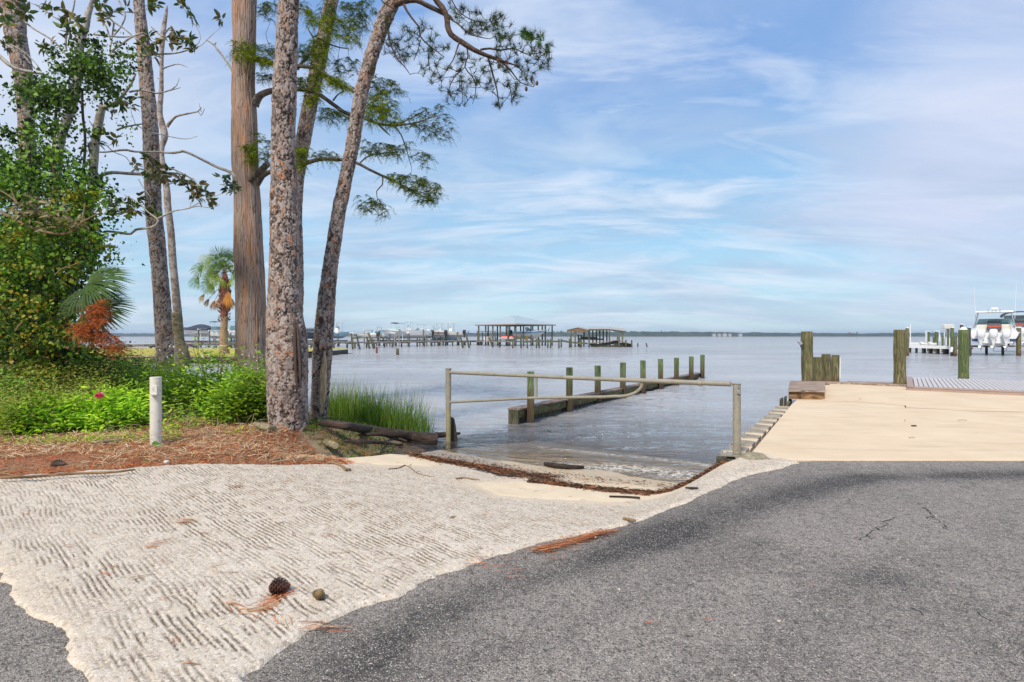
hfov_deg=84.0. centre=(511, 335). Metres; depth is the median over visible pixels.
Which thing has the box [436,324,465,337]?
motorboat
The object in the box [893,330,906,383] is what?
dock piling
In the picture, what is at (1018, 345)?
marina piling
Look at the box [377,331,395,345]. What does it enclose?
lift
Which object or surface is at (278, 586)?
pine cone
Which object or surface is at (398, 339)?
lift
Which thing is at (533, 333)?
motorboat
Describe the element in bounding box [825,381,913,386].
board walk
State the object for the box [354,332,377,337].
motorboat
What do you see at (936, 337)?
marina piling
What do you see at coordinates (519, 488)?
sand
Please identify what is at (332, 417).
grass
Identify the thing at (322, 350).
pine tree
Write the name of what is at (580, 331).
broken boathouse
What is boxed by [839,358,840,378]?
white pipe
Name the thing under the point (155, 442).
pennywort vine
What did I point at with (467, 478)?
stick
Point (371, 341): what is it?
mooring pile
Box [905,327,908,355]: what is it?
marina piling
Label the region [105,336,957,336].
shore
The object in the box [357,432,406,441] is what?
driftwood
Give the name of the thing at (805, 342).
dock piling
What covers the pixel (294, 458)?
dry reed
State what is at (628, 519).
stick
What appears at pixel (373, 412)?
marsh grass
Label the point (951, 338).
marina piling
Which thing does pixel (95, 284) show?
palmetto
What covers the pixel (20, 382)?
leafy shrub
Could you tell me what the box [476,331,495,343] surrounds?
lift
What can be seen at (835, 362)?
cut piling
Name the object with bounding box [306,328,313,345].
boat lift
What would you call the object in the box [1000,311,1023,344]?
sport boat
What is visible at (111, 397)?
leafy shrub
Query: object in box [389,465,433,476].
twig
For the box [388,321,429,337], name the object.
motorboat
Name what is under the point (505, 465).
wrack bits
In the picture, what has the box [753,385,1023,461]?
pavement
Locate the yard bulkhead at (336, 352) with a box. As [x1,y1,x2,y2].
[111,349,347,363]
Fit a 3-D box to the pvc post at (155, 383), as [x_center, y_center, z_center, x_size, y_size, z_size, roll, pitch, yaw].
[-4.769,1.126,7.600,0.145,1.148,0.204,0,0,-14]
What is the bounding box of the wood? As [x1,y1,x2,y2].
[104,332,505,335]
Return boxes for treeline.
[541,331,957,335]
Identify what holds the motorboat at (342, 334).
on the lift at (337, 340)
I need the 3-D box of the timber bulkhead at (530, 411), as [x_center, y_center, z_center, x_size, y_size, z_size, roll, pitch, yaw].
[4.298,1.917,18.839,0.532,2.265,15.664,0,0,32]
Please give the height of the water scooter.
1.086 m
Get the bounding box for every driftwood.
[343,439,402,445]
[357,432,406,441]
[434,432,460,437]
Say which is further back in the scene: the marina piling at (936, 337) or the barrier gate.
the marina piling at (936, 337)
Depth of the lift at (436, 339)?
114.68 m
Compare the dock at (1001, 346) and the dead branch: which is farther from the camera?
the dock at (1001, 346)
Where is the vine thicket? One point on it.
(32, 293)
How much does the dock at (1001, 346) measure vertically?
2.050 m
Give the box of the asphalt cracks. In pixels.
[848,498,990,620]
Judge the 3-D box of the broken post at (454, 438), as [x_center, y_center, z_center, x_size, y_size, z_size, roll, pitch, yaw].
[-1.018,1.950,10.382,0.240,0.964,0.175,0,0,0]
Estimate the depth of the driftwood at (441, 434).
10.35 m
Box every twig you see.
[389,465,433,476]
[476,468,515,475]
[609,495,639,498]
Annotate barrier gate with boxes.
[445,368,732,449]
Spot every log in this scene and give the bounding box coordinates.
[252,422,337,448]
[317,419,437,445]
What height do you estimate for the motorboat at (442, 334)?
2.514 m
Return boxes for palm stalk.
[0,469,134,478]
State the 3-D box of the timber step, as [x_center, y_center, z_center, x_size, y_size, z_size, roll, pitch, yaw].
[7.726,1.550,14.956,0.892,0.500,3.465,0,0,29]
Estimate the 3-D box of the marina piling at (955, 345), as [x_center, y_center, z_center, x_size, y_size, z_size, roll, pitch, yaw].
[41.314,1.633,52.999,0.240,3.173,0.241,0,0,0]
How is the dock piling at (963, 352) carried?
in the water
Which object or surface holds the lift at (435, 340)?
in the water
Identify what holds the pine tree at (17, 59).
on the ground at (669, 452)
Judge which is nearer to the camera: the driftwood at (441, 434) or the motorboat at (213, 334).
the driftwood at (441, 434)
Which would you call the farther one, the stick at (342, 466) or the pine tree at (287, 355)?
the pine tree at (287, 355)
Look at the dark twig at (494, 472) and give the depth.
7.13 m
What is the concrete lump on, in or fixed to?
on the concrete ramp
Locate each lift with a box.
[185,329,213,347]
[197,330,231,347]
[214,332,234,347]
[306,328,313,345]
[333,332,353,345]
[363,330,386,345]
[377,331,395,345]
[382,332,409,345]
[393,328,423,345]
[419,331,440,344]
[430,330,446,344]
[441,331,459,344]
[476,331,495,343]
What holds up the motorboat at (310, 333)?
on the boat lift at (307, 334)
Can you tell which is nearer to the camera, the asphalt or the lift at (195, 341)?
the asphalt
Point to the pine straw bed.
(12, 467)
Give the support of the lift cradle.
on the water
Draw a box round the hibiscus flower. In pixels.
[94,392,104,412]
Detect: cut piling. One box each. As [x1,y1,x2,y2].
[813,357,823,380]
[821,354,831,384]
[831,355,839,381]
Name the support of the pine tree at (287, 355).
on the ground at (669, 452)
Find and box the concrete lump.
[735,452,769,459]
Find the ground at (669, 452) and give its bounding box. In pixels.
[20,351,766,475]
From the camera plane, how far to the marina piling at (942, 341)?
65.92 m
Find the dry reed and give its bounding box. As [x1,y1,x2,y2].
[272,452,329,461]
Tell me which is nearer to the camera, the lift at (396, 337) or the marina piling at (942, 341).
the marina piling at (942, 341)
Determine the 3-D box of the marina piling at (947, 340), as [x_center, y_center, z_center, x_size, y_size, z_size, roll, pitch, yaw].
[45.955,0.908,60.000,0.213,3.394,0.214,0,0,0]
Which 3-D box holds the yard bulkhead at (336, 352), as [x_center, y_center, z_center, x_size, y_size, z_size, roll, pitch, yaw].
[-60.000,2.212,49.778,85.200,1.675,22.444,0,0,0]
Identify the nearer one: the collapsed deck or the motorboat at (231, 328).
the motorboat at (231, 328)
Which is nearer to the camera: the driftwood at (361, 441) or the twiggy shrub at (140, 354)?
the driftwood at (361, 441)
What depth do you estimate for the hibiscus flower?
8.55 m
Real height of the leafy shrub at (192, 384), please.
1.634 m
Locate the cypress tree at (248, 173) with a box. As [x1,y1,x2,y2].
[87,0,461,382]
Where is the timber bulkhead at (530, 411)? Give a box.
[508,355,704,442]
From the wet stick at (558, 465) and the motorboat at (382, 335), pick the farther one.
the motorboat at (382, 335)
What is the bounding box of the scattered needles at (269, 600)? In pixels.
[7,466,810,664]
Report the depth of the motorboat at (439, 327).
115.58 m
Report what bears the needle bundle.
on the asphalt
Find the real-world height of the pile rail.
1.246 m
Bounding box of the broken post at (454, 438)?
[451,417,461,448]
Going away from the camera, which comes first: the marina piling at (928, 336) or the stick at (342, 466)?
the stick at (342, 466)
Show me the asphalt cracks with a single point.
(885, 531)
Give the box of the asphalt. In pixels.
[0,461,1023,681]
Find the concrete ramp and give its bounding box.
[0,441,798,681]
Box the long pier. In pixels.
[113,340,498,347]
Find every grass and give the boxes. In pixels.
[262,409,396,458]
[309,371,436,443]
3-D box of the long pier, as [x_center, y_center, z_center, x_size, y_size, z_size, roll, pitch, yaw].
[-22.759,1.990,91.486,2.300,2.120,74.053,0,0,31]
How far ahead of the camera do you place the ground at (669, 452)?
12.37 m
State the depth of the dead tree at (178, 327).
14.94 m
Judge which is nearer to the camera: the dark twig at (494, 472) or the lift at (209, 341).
the dark twig at (494, 472)
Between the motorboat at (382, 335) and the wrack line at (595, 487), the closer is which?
the wrack line at (595, 487)
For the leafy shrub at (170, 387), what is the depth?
12.02 m
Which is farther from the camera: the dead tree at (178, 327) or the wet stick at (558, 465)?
the dead tree at (178, 327)
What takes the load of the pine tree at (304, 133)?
on the ground at (669, 452)
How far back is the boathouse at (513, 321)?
109.67 m
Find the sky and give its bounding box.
[0,0,1023,333]
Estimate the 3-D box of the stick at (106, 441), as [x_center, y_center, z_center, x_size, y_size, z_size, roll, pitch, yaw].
[-5.458,1.419,7.691,0.397,0.043,0.104,0,0,-37]
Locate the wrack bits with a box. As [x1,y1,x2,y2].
[407,450,676,486]
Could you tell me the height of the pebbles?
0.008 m
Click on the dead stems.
(162, 427)
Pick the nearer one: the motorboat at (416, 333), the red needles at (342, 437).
the red needles at (342, 437)
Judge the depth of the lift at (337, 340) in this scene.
103.61 m
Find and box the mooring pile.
[367,333,374,348]
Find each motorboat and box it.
[184,324,210,334]
[207,321,228,337]
[228,320,234,337]
[308,329,313,338]
[333,322,350,337]
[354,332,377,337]
[363,328,388,338]
[382,322,405,338]
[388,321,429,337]
[415,323,433,338]
[430,326,446,337]
[434,323,448,330]
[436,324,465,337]
[509,327,544,338]
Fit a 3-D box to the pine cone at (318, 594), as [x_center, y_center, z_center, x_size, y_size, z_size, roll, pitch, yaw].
[-1.112,1.488,3.278,0.077,0.063,0.078,0,0,0]
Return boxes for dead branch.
[59,297,134,364]
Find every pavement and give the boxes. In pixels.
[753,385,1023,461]
[822,384,1023,410]
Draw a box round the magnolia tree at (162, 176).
[0,0,241,331]
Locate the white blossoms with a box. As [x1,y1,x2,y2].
[152,344,257,407]
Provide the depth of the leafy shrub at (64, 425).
8.47 m
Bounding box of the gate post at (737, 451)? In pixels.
[726,383,741,456]
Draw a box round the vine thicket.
[0,27,147,393]
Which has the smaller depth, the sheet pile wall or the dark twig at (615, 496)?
the dark twig at (615, 496)
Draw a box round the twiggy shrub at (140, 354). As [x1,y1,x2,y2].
[110,341,154,365]
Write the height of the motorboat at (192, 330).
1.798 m
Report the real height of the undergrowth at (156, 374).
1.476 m
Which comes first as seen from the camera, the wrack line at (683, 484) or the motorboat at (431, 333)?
the wrack line at (683, 484)
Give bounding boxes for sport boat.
[971,283,1019,350]
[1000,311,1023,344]
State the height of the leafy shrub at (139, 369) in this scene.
1.538 m
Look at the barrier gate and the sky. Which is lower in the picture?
the barrier gate
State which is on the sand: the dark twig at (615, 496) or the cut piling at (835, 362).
the dark twig at (615, 496)
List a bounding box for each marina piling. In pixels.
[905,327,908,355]
[927,331,929,350]
[934,331,938,351]
[941,336,943,351]
[947,329,948,353]
[950,327,954,355]
[954,336,956,355]
[967,327,971,355]
[1015,327,1021,355]
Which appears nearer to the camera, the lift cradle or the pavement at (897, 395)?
the pavement at (897, 395)
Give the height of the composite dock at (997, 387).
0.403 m
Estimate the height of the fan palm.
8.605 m
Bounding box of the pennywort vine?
[143,418,173,460]
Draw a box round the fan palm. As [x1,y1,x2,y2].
[188,245,234,353]
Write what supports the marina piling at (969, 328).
in the water
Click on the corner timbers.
(721, 458)
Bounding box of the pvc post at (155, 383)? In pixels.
[149,377,161,444]
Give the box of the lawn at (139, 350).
[90,348,348,355]
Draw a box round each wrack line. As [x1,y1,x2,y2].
[407,452,564,481]
[527,458,735,495]
[675,464,720,487]
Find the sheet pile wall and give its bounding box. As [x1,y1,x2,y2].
[721,406,789,457]
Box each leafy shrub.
[0,363,43,404]
[0,390,93,438]
[1,339,163,403]
[50,381,166,432]
[85,341,159,386]
[159,332,265,415]
[162,371,204,406]
[193,361,267,424]
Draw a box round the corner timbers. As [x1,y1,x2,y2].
[716,456,734,462]
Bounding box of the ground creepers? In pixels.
[0,418,321,444]
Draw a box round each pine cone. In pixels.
[50,459,65,466]
[268,577,290,596]
[312,588,325,599]
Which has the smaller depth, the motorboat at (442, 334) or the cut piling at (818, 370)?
the cut piling at (818, 370)
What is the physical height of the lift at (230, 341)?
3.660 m
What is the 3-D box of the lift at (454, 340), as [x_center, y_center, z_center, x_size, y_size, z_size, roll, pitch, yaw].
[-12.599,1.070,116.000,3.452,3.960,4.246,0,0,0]
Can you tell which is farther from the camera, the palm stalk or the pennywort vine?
the pennywort vine
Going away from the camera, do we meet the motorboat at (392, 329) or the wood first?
the motorboat at (392, 329)
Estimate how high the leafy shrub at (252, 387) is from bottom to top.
1.071 m
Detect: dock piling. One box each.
[797,331,813,380]
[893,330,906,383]
[958,327,968,378]
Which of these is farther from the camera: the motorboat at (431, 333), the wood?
the wood
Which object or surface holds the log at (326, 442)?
on the pine straw bed
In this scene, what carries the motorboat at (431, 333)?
on the boat lift
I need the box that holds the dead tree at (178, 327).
[151,5,204,377]
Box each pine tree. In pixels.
[0,0,40,264]
[133,0,173,374]
[265,0,308,432]
[295,0,338,312]
[309,0,554,421]
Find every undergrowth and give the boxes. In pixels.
[0,350,266,435]
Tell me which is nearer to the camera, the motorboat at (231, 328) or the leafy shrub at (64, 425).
the leafy shrub at (64, 425)
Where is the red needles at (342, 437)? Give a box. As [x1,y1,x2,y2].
[299,425,384,455]
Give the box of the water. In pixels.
[78,337,1023,482]
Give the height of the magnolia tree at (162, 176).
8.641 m
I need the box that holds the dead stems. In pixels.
[0,411,286,446]
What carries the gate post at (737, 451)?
on the sheet pile wall
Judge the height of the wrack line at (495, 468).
0.174 m
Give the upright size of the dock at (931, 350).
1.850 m
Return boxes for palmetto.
[57,263,137,345]
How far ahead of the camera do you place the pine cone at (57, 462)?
6.40 m
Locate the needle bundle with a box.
[465,528,620,576]
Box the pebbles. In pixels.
[418,465,1001,675]
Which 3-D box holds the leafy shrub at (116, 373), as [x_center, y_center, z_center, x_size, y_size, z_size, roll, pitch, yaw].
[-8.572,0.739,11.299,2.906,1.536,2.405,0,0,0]
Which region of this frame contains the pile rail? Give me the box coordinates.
[510,337,587,343]
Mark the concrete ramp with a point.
(118, 625)
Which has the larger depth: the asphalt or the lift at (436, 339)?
the lift at (436, 339)
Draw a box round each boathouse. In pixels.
[475,315,555,345]
[567,327,626,346]
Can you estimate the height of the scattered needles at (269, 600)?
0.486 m
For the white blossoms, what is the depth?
10.22 m
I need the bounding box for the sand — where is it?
[345,450,711,501]
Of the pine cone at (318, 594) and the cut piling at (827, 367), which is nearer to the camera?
the pine cone at (318, 594)
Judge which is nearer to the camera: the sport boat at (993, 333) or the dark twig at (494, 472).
the dark twig at (494, 472)
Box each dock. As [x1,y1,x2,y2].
[906,377,1023,395]
[909,347,972,353]
[957,345,1023,354]
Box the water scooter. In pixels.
[499,334,513,339]
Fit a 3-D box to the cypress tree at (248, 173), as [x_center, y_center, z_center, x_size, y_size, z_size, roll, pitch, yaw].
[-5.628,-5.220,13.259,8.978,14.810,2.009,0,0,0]
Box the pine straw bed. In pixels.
[0,418,347,475]
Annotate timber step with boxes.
[788,381,824,400]
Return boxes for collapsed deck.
[590,340,630,346]
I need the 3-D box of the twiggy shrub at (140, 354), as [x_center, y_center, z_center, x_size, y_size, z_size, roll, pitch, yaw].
[-11.474,1.012,17.428,3.175,1.981,2.605,0,0,-25]
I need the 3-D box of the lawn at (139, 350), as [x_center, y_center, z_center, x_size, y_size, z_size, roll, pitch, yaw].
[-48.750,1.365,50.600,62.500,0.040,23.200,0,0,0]
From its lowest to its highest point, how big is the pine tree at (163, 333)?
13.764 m
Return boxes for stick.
[90,439,124,442]
[327,461,350,471]
[455,477,479,479]
[543,462,583,468]
[622,517,635,521]
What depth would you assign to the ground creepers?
7.94 m
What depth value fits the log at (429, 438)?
9.96 m
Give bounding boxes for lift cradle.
[909,324,954,348]

